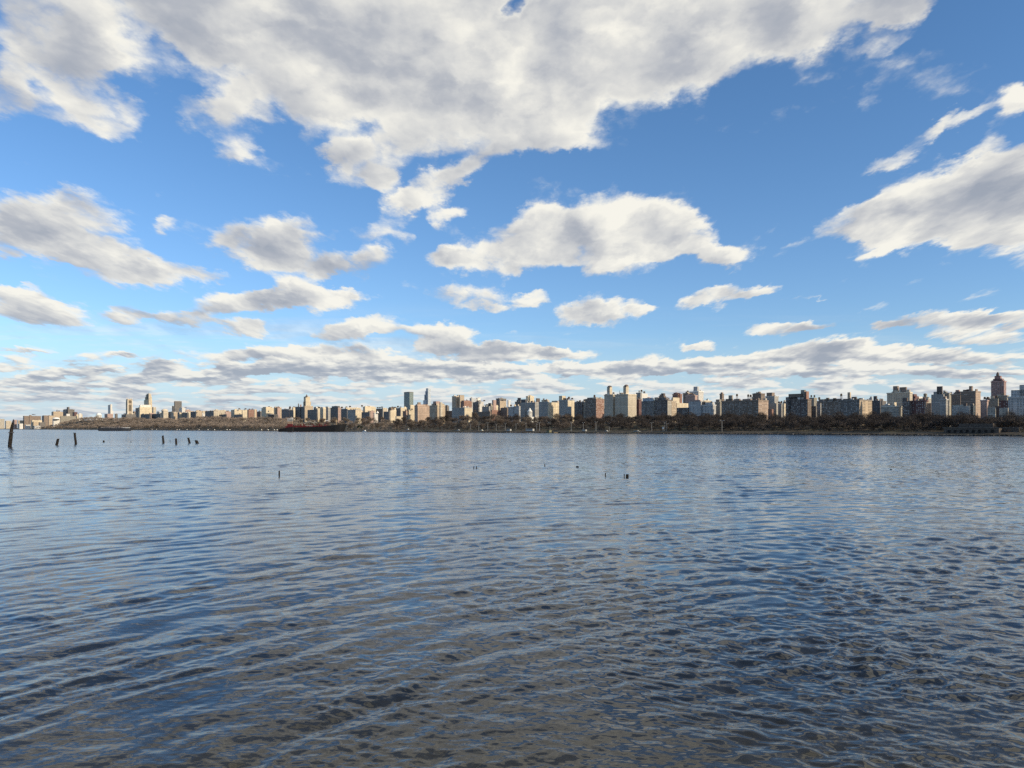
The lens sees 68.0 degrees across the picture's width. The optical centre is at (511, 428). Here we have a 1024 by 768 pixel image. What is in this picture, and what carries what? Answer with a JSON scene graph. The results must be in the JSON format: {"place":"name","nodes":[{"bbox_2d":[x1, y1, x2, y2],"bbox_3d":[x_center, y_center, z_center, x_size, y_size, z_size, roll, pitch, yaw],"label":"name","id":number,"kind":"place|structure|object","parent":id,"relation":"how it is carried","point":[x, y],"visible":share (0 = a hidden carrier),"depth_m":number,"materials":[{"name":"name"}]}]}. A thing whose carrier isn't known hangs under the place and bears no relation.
{"place":"outdoors","nodes":[
{"label":"outdoors","id":0,"kind":"place"},
{"bbox_2d":[0,429,1023,767],"bbox_3d":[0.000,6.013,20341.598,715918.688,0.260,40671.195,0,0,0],"label":"water","id":1,"kind":"structure","parent":0,"point":[222,599],"depth_m":26.48,"materials":[{"name":"blue liquid"}]},
{"bbox_2d":[8,419,13,446],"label":"piling","id":2,"kind":"object","parent":1,"relation":"in","point":[10,432],"visible":0.92,"depth_m":252.62,"materials":[{"name":"brown wood"}]},
{"bbox_2d":[98,426,131,430],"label":"dark barge","id":3,"kind":"object","parent":1,"relation":"on","point":[108,428],"visible":0.95,"depth_m":1822.28,"materials":[{"name":"metal"}]},
{"bbox_2d":[278,416,293,431],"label":"tug boat","id":4,"kind":"object","parent":1,"relation":"on","point":[289,427],"visible":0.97,"depth_m":1387.64,"materials":[{"name":"black metal"}]},
{"bbox_2d":[293,420,346,431],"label":"tank barge","id":5,"kind":"object","parent":1,"relation":"on","point":[324,428],"visible":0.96,"depth_m":1391.06},
{"bbox_2d":[0,0,1023,420],"label":"sky","id":6,"kind":"structure","parent":0,"point":[206,205],"materials":[{"name":"blue"}]},
{"bbox_2d":[29,420,1023,434],"bbox_3d":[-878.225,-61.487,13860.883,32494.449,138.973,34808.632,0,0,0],"label":"ground","id":7,"kind":"structure","parent":0,"point":[741,430],"depth_m":1008.41,"materials":[{"name":"brown soil"}]},
{"bbox_2d":[23,414,40,428],"bbox_3d":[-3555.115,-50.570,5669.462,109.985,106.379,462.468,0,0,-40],"label":"apartment building","id":8,"kind":"structure","parent":7,"relation":"on","point":[27,420],"depth_m":5776.73,"materials":[{"name":"beige concrete"}]},
{"bbox_2d":[42,415,53,425],"bbox_3d":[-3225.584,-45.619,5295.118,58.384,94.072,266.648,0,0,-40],"label":"apartment building","id":9,"kind":"structure","parent":7,"relation":"on","point":[47,419],"depth_m":5310.31,"materials":[{"name":"concrete"}]},
{"bbox_2d":[51,410,62,417],"bbox_3d":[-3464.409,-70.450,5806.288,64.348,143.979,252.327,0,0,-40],"label":"apartment building","id":10,"kind":"structure","parent":7,"relation":"on","point":[58,413],"depth_m":5832.15,"materials":[{"name":"concrete"}]},
{"bbox_2d":[60,416,75,423],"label":"apartment building","id":11,"kind":"structure","parent":7,"relation":"on","point":[65,418],"depth_m":4726.72,"materials":[{"name":"concrete"}]},
{"bbox_2d":[63,407,74,415],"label":"apartment tower","id":12,"kind":"structure","parent":7,"relation":"on","point":[67,411],"depth_m":5907.61,"materials":[{"name":"concrete"}]},
{"bbox_2d":[124,397,133,413],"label":"church tower","id":13,"kind":"structure","parent":7,"relation":"on","point":[129,406],"depth_m":3607.02,"materials":[{"name":"stone"}]},
{"bbox_2d":[138,405,151,420],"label":"office building","id":14,"kind":"structure","parent":7,"relation":"on","point":[144,409],"depth_m":3777.61,"materials":[{"name":"concrete"}]},
{"bbox_2d":[144,394,151,406],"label":"office tower","id":15,"kind":"structure","parent":7,"relation":"on","point":[148,399],"depth_m":3972.98,"materials":[{"name":"beige concrete"}]},
{"bbox_2d":[160,409,167,421],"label":"apartment building","id":16,"kind":"structure","parent":7,"relation":"on","point":[164,413],"depth_m":3078.56,"materials":[{"name":"concrete"}]},
{"bbox_2d":[174,401,181,411],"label":"office tower","id":17,"kind":"structure","parent":7,"relation":"on","point":[177,405],"depth_m":3722.77,"materials":[{"name":"concrete"}]},
{"bbox_2d":[205,410,217,420],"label":"apartment building","id":18,"kind":"structure","parent":7,"relation":"on","point":[213,413],"depth_m":2538.91,"materials":[{"name":"stone"}]},
{"bbox_2d":[36,415,402,429],"bbox_3d":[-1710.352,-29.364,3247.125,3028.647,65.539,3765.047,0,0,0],"label":"woodland","id":19,"kind":"object","parent":7,"relation":"on","point":[199,421],"visible":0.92,"depth_m":2361.26,"materials":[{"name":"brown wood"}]},
{"bbox_2d":[231,408,241,420],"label":"apartment building","id":20,"kind":"structure","parent":7,"relation":"on","point":[235,412],"depth_m":2563.83,"materials":[{"name":"beige concrete"}]},
{"bbox_2d":[247,409,256,421],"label":"apartment building","id":21,"kind":"structure","parent":7,"relation":"on","point":[251,413],"depth_m":2383.23,"materials":[{"name":"brick"}]},
{"bbox_2d":[261,406,273,420],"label":"apartment building","id":22,"kind":"structure","parent":7,"relation":"on","point":[266,411],"depth_m":2252.14,"materials":[{"name":"beige concrete"}]},
{"bbox_2d":[274,406,281,418],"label":"apartment building","id":23,"kind":"structure","parent":7,"relation":"on","point":[277,410],"depth_m":2214.33,"materials":[{"name":"beige concrete"}]},
{"bbox_2d":[300,405,304,421],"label":"apartment building","id":24,"kind":"structure","parent":7,"relation":"on","point":[302,412],"depth_m":2053.64,"materials":[{"name":"concrete"}]},
{"bbox_2d":[303,394,312,421],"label":"apartment tower","id":25,"kind":"structure","parent":7,"relation":"on","point":[307,404],"depth_m":2207.19,"materials":[{"name":"stone"}]},
{"bbox_2d":[307,410,317,421],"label":"apartment building","id":26,"kind":"structure","parent":7,"relation":"on","point":[312,414],"depth_m":1967.10,"materials":[{"name":"stone"}]},
{"bbox_2d":[320,407,325,421],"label":"apartment building","id":27,"kind":"structure","parent":7,"relation":"on","point":[322,412],"depth_m":2034.83,"materials":[{"name":"beige"}]},
{"bbox_2d":[330,406,341,422],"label":"apartment building","id":28,"kind":"structure","parent":7,"relation":"on","point":[335,411],"depth_m":1917.59,"materials":[{"name":"stone"}]},
{"bbox_2d":[341,407,347,422],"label":"apartment building","id":29,"kind":"structure","parent":7,"relation":"on","point":[343,412],"depth_m":1841.85,"materials":[{"name":"stone"}]},
{"bbox_2d":[347,409,361,423],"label":"apartment building","id":30,"kind":"structure","parent":7,"relation":"on","point":[353,415],"depth_m":1776.01,"materials":[{"name":"concrete"}]},
{"bbox_2d":[361,405,375,412],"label":"apartment building","id":31,"kind":"structure","parent":7,"relation":"on","point":[368,408],"depth_m":2099.19,"materials":[{"name":"beige concrete"}]},
{"bbox_2d":[389,409,395,422],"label":"apartment building","id":32,"kind":"structure","parent":7,"relation":"on","point":[392,415],"depth_m":1698.13,"materials":[{"name":"beige concrete"}]},
{"bbox_2d":[404,392,412,409],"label":"glass tower","id":33,"kind":"structure","parent":7,"relation":"on","point":[408,398],"depth_m":2407.13,"materials":[{"name":"glass"}]},
{"bbox_2d":[408,409,413,420],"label":"apartment building","id":34,"kind":"structure","parent":7,"relation":"on","point":[410,414],"depth_m":1609.75,"materials":[{"name":"beige"}]},
{"bbox_2d":[414,402,428,424],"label":"apartment building","id":35,"kind":"structure","parent":7,"relation":"on","point":[421,411],"depth_m":1570.15,"materials":[{"name":"brick"}]},
{"bbox_2d":[423,388,430,404],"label":"skyscraper","id":36,"kind":"structure","parent":7,"relation":"on","point":[427,398],"depth_m":2872.68,"materials":[{"name":"white glass"}]},
{"bbox_2d":[429,401,445,424],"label":"apartment building","id":37,"kind":"structure","parent":7,"relation":"on","point":[437,409],"depth_m":1509.24,"materials":[{"name":"beige concrete"}]},
{"bbox_2d":[452,395,463,407],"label":"apartment tower","id":38,"kind":"structure","parent":7,"relation":"on","point":[457,400],"depth_m":1746.03,"materials":[{"name":"concrete"}]},
{"bbox_2d":[452,406,471,422],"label":"apartment building","id":39,"kind":"structure","parent":7,"relation":"on","point":[463,411],"depth_m":1438.88,"materials":[{"name":"concrete"}]},
{"bbox_2d":[460,399,471,407],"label":"apartment building","id":40,"kind":"structure","parent":7,"relation":"on","point":[466,402],"depth_m":1606.52,"materials":[{"name":"brick"}]},
{"bbox_2d":[473,402,478,411],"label":"apartment building","id":41,"kind":"structure","parent":7,"relation":"on","point":[475,406],"depth_m":1633.74,"materials":[{"name":"concrete"}]},
{"bbox_2d":[472,410,490,421],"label":"apartment building","id":42,"kind":"structure","parent":7,"relation":"on","point":[482,414],"depth_m":1401.48,"materials":[{"name":"grey brick"}]},
{"bbox_2d":[490,400,497,411],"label":"apartment building","id":43,"kind":"structure","parent":7,"relation":"on","point":[494,406],"depth_m":1512.78,"materials":[{"name":"beige concrete"}]},
{"bbox_2d":[500,407,507,417],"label":"apartment building","id":44,"kind":"structure","parent":7,"relation":"on","point":[504,411],"depth_m":1416.59,"materials":[{"name":"grey concrete"}]},
{"bbox_2d":[514,404,519,421],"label":"apartment building","id":45,"kind":"structure","parent":7,"relation":"on","point":[517,409],"depth_m":1319.82,"materials":[{"name":"white concrete"}]},
{"bbox_2d":[520,399,525,418],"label":"apartment building","id":46,"kind":"structure","parent":7,"relation":"on","point":[522,408],"depth_m":1361.32,"materials":[{"name":"grey concrete"}]},
{"bbox_2d":[525,400,538,421],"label":"apartment building","id":47,"kind":"structure","parent":7,"relation":"on","point":[533,406],"depth_m":1310.11,"materials":[{"name":"beige concrete"}]},
{"bbox_2d":[47,429,1023,435],"bbox_3d":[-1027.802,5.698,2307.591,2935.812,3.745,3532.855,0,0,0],"label":"riprap","id":48,"kind":"object","parent":7,"relation":"on","point":[675,433],"visible":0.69,"depth_m":789.98,"materials":[{"name":"stone"}]},
{"bbox_2d":[539,400,547,422],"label":"apartment building","id":49,"kind":"structure","parent":7,"relation":"on","point":[543,408],"depth_m":1265.98,"materials":[{"name":"concrete"}]},
{"bbox_2d":[548,402,558,422],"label":"apartment building","id":50,"kind":"structure","parent":7,"relation":"on","point":[553,408],"depth_m":1256.14,"materials":[{"name":"beige concrete"}]},
{"bbox_2d":[559,396,574,422],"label":"apartment building","id":51,"kind":"structure","parent":7,"relation":"on","point":[564,402],"depth_m":1228.87,"materials":[{"name":"beige concrete"}]},
{"bbox_2d":[574,400,582,420],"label":"apartment building","id":52,"kind":"structure","parent":7,"relation":"on","point":[578,407],"depth_m":1202.43,"materials":[{"name":"grey concrete"}]},
{"bbox_2d":[585,395,603,419],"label":"apartment building","id":53,"kind":"structure","parent":7,"relation":"on","point":[594,405],"depth_m":1180.42,"materials":[{"name":"brick"}]},
{"bbox_2d":[604,386,615,416],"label":"apartment tower","id":54,"kind":"structure","parent":7,"relation":"on","point":[609,402],"depth_m":1148.75,"materials":[{"name":"grey concrete"}]},
{"bbox_2d":[615,385,636,422],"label":"apartment tower","id":55,"kind":"structure","parent":7,"relation":"on","point":[625,402],"depth_m":1124.13,"materials":[{"name":"concrete"}]},
{"bbox_2d":[637,397,641,414],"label":"apartment building","id":56,"kind":"structure","parent":7,"relation":"on","point":[638,405],"depth_m":1154.09,"materials":[{"name":"brown brick"}]},
{"bbox_2d":[641,398,654,419],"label":"apartment building","id":57,"kind":"structure","parent":7,"relation":"on","point":[647,406],"depth_m":1084.69,"materials":[{"name":"stone"}]},
{"bbox_2d":[654,397,671,421],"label":"apartment building","id":58,"kind":"structure","parent":7,"relation":"on","point":[663,405],"depth_m":1066.80,"materials":[{"name":"concrete"}]},
{"bbox_2d":[672,401,676,421],"bbox_3d":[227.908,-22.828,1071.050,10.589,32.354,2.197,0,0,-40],"label":"apartment building","id":59,"kind":"structure","parent":7,"relation":"on","point":[674,407],"depth_m":1070.73,"materials":[{"name":"beige concrete"}]},
{"bbox_2d":[672,392,682,402],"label":"apartment building","id":60,"kind":"structure","parent":7,"relation":"on","point":[676,395],"depth_m":1323.04,"materials":[{"name":"brick"}]},
{"bbox_2d":[677,408,688,415],"bbox_3d":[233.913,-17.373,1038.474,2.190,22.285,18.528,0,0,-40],"label":"apartment building","id":61,"kind":"structure","parent":7,"relation":"on","point":[682,411],"depth_m":1037.72,"materials":[{"name":"grey concrete"}]},
{"bbox_2d":[685,393,697,402],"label":"apartment building","id":62,"kind":"structure","parent":7,"relation":"on","point":[690,396],"depth_m":1177.00,"materials":[{"name":"brown brick"}]},
{"bbox_2d":[685,417,699,426],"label":"bare tree","id":63,"kind":"object","parent":7,"relation":"on","point":[695,422],"visible":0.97,"depth_m":874.41,"materials":[{"name":"brown plant"}]},
{"bbox_2d":[688,400,701,415],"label":"apartment building","id":64,"kind":"structure","parent":7,"relation":"on","point":[694,406],"depth_m":1023.58,"materials":[{"name":"grey concrete"}]},
{"bbox_2d":[689,387,703,401],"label":"apartment tower","id":65,"kind":"structure","parent":7,"relation":"on","point":[698,392],"depth_m":1339.60,"materials":[{"name":"concrete"}]},
{"bbox_2d":[699,416,714,426],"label":"bare tree","id":66,"kind":"object","parent":7,"relation":"on","point":[708,421],"visible":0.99,"depth_m":850.04,"materials":[{"name":"brown plant"}]},
{"bbox_2d":[702,401,715,414],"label":"apartment building","id":67,"kind":"structure","parent":7,"relation":"on","point":[709,408],"depth_m":1009.21,"materials":[{"name":"white concrete"}]},
{"bbox_2d":[400,414,1023,431],"bbox_3d":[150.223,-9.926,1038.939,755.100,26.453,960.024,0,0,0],"label":"woodland","id":68,"kind":"object","parent":7,"relation":"on","point":[921,424],"visible":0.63,"depth_m":854.36,"materials":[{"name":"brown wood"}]},
{"bbox_2d":[715,399,720,422],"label":"apartment building","id":69,"kind":"structure","parent":7,"relation":"on","point":[718,405],"depth_m":1077.98,"materials":[{"name":"beige concrete"}]},
{"bbox_2d":[721,394,768,423],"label":"apartment building","id":70,"kind":"structure","parent":7,"relation":"on","point":[739,407],"depth_m":955.15,"materials":[{"name":"concrete"}]},
{"bbox_2d":[752,392,764,399],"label":"apartment building","id":71,"kind":"structure","parent":7,"relation":"on","point":[760,395],"depth_m":1142.65,"materials":[{"name":"grey concrete"}]},
{"bbox_2d":[765,393,778,403],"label":"apartment building","id":72,"kind":"structure","parent":7,"relation":"on","point":[771,397],"depth_m":1071.17,"materials":[{"name":"grey concrete"}]},
{"bbox_2d":[768,402,777,415],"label":"apartment building","id":73,"kind":"structure","parent":7,"relation":"on","point":[774,405],"depth_m":966.20,"materials":[{"name":"concrete"}]},
{"bbox_2d":[786,390,811,417],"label":"apartment building","id":74,"kind":"structure","parent":7,"relation":"on","point":[799,405],"depth_m":899.04,"materials":[{"name":"brick"}]},
{"bbox_2d":[811,406,816,416],"bbox_3d":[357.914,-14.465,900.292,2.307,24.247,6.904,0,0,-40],"label":"apartment building","id":75,"kind":"structure","parent":7,"relation":"on","point":[813,411],"depth_m":898.82,"materials":[{"name":"concrete"}]},
{"bbox_2d":[816,397,820,416],"bbox_3d":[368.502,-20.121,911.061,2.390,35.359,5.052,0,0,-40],"label":"apartment building","id":76,"kind":"structure","parent":7,"relation":"on","point":[818,405],"depth_m":910.30,"materials":[{"name":"beige concrete"}]},
{"bbox_2d":[821,394,841,423],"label":"apartment building","id":77,"kind":"structure","parent":7,"relation":"on","point":[829,406],"depth_m":866.69,"materials":[{"name":"grey concrete"}]},
{"bbox_2d":[847,419,861,431],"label":"bare tree","id":78,"kind":"object","parent":7,"relation":"on","point":[853,423],"visible":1,"depth_m":721.88,"materials":[{"name":"brown plant"}]},
{"bbox_2d":[840,392,872,424],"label":"apartment building","id":79,"kind":"structure","parent":7,"relation":"on","point":[850,405],"depth_m":851.11,"materials":[{"name":"concrete"}]},
{"bbox_2d":[861,418,876,431],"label":"bare tree","id":80,"kind":"object","parent":7,"relation":"on","point":[867,423],"visible":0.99,"depth_m":715.76,"materials":[{"name":"brown plant"}]},
{"bbox_2d":[872,396,880,415],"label":"apartment building","id":81,"kind":"structure","parent":7,"relation":"on","point":[876,403],"depth_m":835.75,"materials":[{"name":"concrete"}]},
{"bbox_2d":[878,417,895,431],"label":"bare tree","id":82,"kind":"object","parent":7,"relation":"on","point":[885,423],"visible":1,"depth_m":705.07,"materials":[{"name":"brown plant"}]},
{"bbox_2d":[880,402,901,416],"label":"apartment building","id":83,"kind":"structure","parent":7,"relation":"on","point":[894,409],"depth_m":816.36,"materials":[{"name":"concrete"}]},
{"bbox_2d":[886,386,912,405],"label":"apartment tower","id":84,"kind":"structure","parent":7,"relation":"on","point":[897,394],"depth_m":867.82,"materials":[{"name":"concrete"}]},
{"bbox_2d":[896,414,914,431],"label":"bare tree","id":85,"kind":"object","parent":7,"relation":"on","point":[903,421],"visible":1,"depth_m":691.17,"materials":[{"name":"brown plant"}]},
{"bbox_2d":[902,398,910,416],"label":"apartment building","id":86,"kind":"structure","parent":7,"relation":"on","point":[906,406],"depth_m":802.12,"materials":[{"name":"grey concrete"}]},
{"bbox_2d":[910,413,928,428],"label":"bare tree","id":87,"kind":"object","parent":7,"relation":"on","point":[920,415],"visible":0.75,"depth_m":732.88,"materials":[{"name":"brown plant"}]},
{"bbox_2d":[911,398,928,425],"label":"apartment building","id":88,"kind":"structure","parent":7,"relation":"on","point":[919,405],"depth_m":795.65,"materials":[{"name":"brick"}]},
{"bbox_2d":[931,386,943,415],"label":"apartment building","id":89,"kind":"structure","parent":7,"relation":"on","point":[935,400],"depth_m":786.06,"materials":[{"name":"grey concrete"}]},
{"bbox_2d":[939,396,948,425],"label":"apartment building","id":90,"kind":"structure","parent":7,"relation":"on","point":[944,406],"depth_m":766.01,"materials":[{"name":"white concrete"}]},
{"bbox_2d":[943,391,950,425],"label":"apartment building","id":91,"kind":"structure","parent":7,"relation":"on","point":[945,393],"depth_m":855.56,"materials":[{"name":"beige concrete"}]},
{"bbox_2d":[939,414,956,426],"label":"bare tree","id":92,"kind":"object","parent":7,"relation":"on","point":[948,418],"visible":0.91,"depth_m":668.16,"materials":[{"name":"brown plant"}]},
{"bbox_2d":[950,390,960,415],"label":"apartment building","id":93,"kind":"structure","parent":7,"relation":"on","point":[956,398],"depth_m":812.58,"materials":[{"name":"grey concrete"}]},
{"bbox_2d":[952,403,969,426],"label":"apartment building","id":94,"kind":"structure","parent":7,"relation":"on","point":[964,408],"depth_m":749.37,"materials":[{"name":"stone"}]},
{"bbox_2d":[950,412,973,423],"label":"bare tree","id":95,"kind":"object","parent":7,"relation":"on","point":[965,419],"visible":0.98,"depth_m":656.68,"materials":[{"name":"brown plant"}]},
{"bbox_2d":[960,386,980,417],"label":"apartment building","id":96,"kind":"structure","parent":7,"relation":"on","point":[969,396],"depth_m":775.42,"materials":[{"name":"concrete"}]},
{"bbox_2d":[943,423,1001,432],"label":"stone terrace","id":97,"kind":"structure","parent":7,"relation":"on","point":[980,428],"depth_m":638.78,"materials":[{"name":"grey stone"}]},
{"bbox_2d":[969,403,975,416],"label":"apartment building","id":98,"kind":"structure","parent":7,"relation":"on","point":[972,409],"depth_m":748.83,"materials":[{"name":"concrete"}]},
{"bbox_2d":[980,397,988,418],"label":"apartment building","id":99,"kind":"structure","parent":7,"relation":"on","point":[983,407],"depth_m":754.33,"materials":[{"name":"beige concrete"}]},
{"bbox_2d":[987,408,995,416],"bbox_3d":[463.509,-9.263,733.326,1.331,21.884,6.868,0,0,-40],"label":"apartment building","id":100,"kind":"structure","parent":7,"relation":"on","point":[991,411],"depth_m":732.89,"materials":[{"name":"concrete"}]},
{"bbox_2d":[988,395,998,407],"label":"apartment building","id":101,"kind":"structure","parent":7,"relation":"on","point":[992,402],"depth_m":811.90,"materials":[{"name":"grey"}]},
{"bbox_2d":[990,372,1006,398],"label":"apartment tower","id":102,"kind":"structure","parent":7,"relation":"on","point":[998,384],"depth_m":976.54,"materials":[{"name":"brick"}]},
{"bbox_2d":[996,393,1008,399],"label":"apartment building","id":103,"kind":"structure","parent":7,"relation":"on","point":[1002,396],"depth_m":809.33,"materials":[{"name":"stone"}]},
{"bbox_2d":[999,400,1007,407],"bbox_3d":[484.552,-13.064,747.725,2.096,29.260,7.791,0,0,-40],"label":"apartment building","id":104,"kind":"structure","parent":7,"relation":"on","point":[1003,403],"depth_m":747.04,"materials":[{"name":"brown brick"}]},
{"bbox_2d":[999,408,1007,427],"bbox_3d":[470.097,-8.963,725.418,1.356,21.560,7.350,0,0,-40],"label":"apartment building","id":105,"kind":"structure","parent":7,"relation":"on","point":[1002,411],"depth_m":725.05,"materials":[{"name":"stone"}]},
{"bbox_2d":[1002,428,1020,431],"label":"retaining wall","id":106,"kind":"structure","parent":7,"relation":"on","point":[1012,430],"depth_m":623.31,"materials":[{"name":"stone"}]},
{"bbox_2d":[1007,385,1023,428],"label":"apartment building","id":107,"kind":"structure","parent":7,"relation":"on","point":[1015,402],"depth_m":725.45,"materials":[{"name":"grey concrete"}]},
{"bbox_2d":[344,430,1023,433],"bbox_3d":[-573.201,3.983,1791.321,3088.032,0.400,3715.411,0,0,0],"label":"path","id":108,"kind":"structure","parent":0,"point":[755,432],"depth_m":768.22,"materials":[{"name":"concrete"}]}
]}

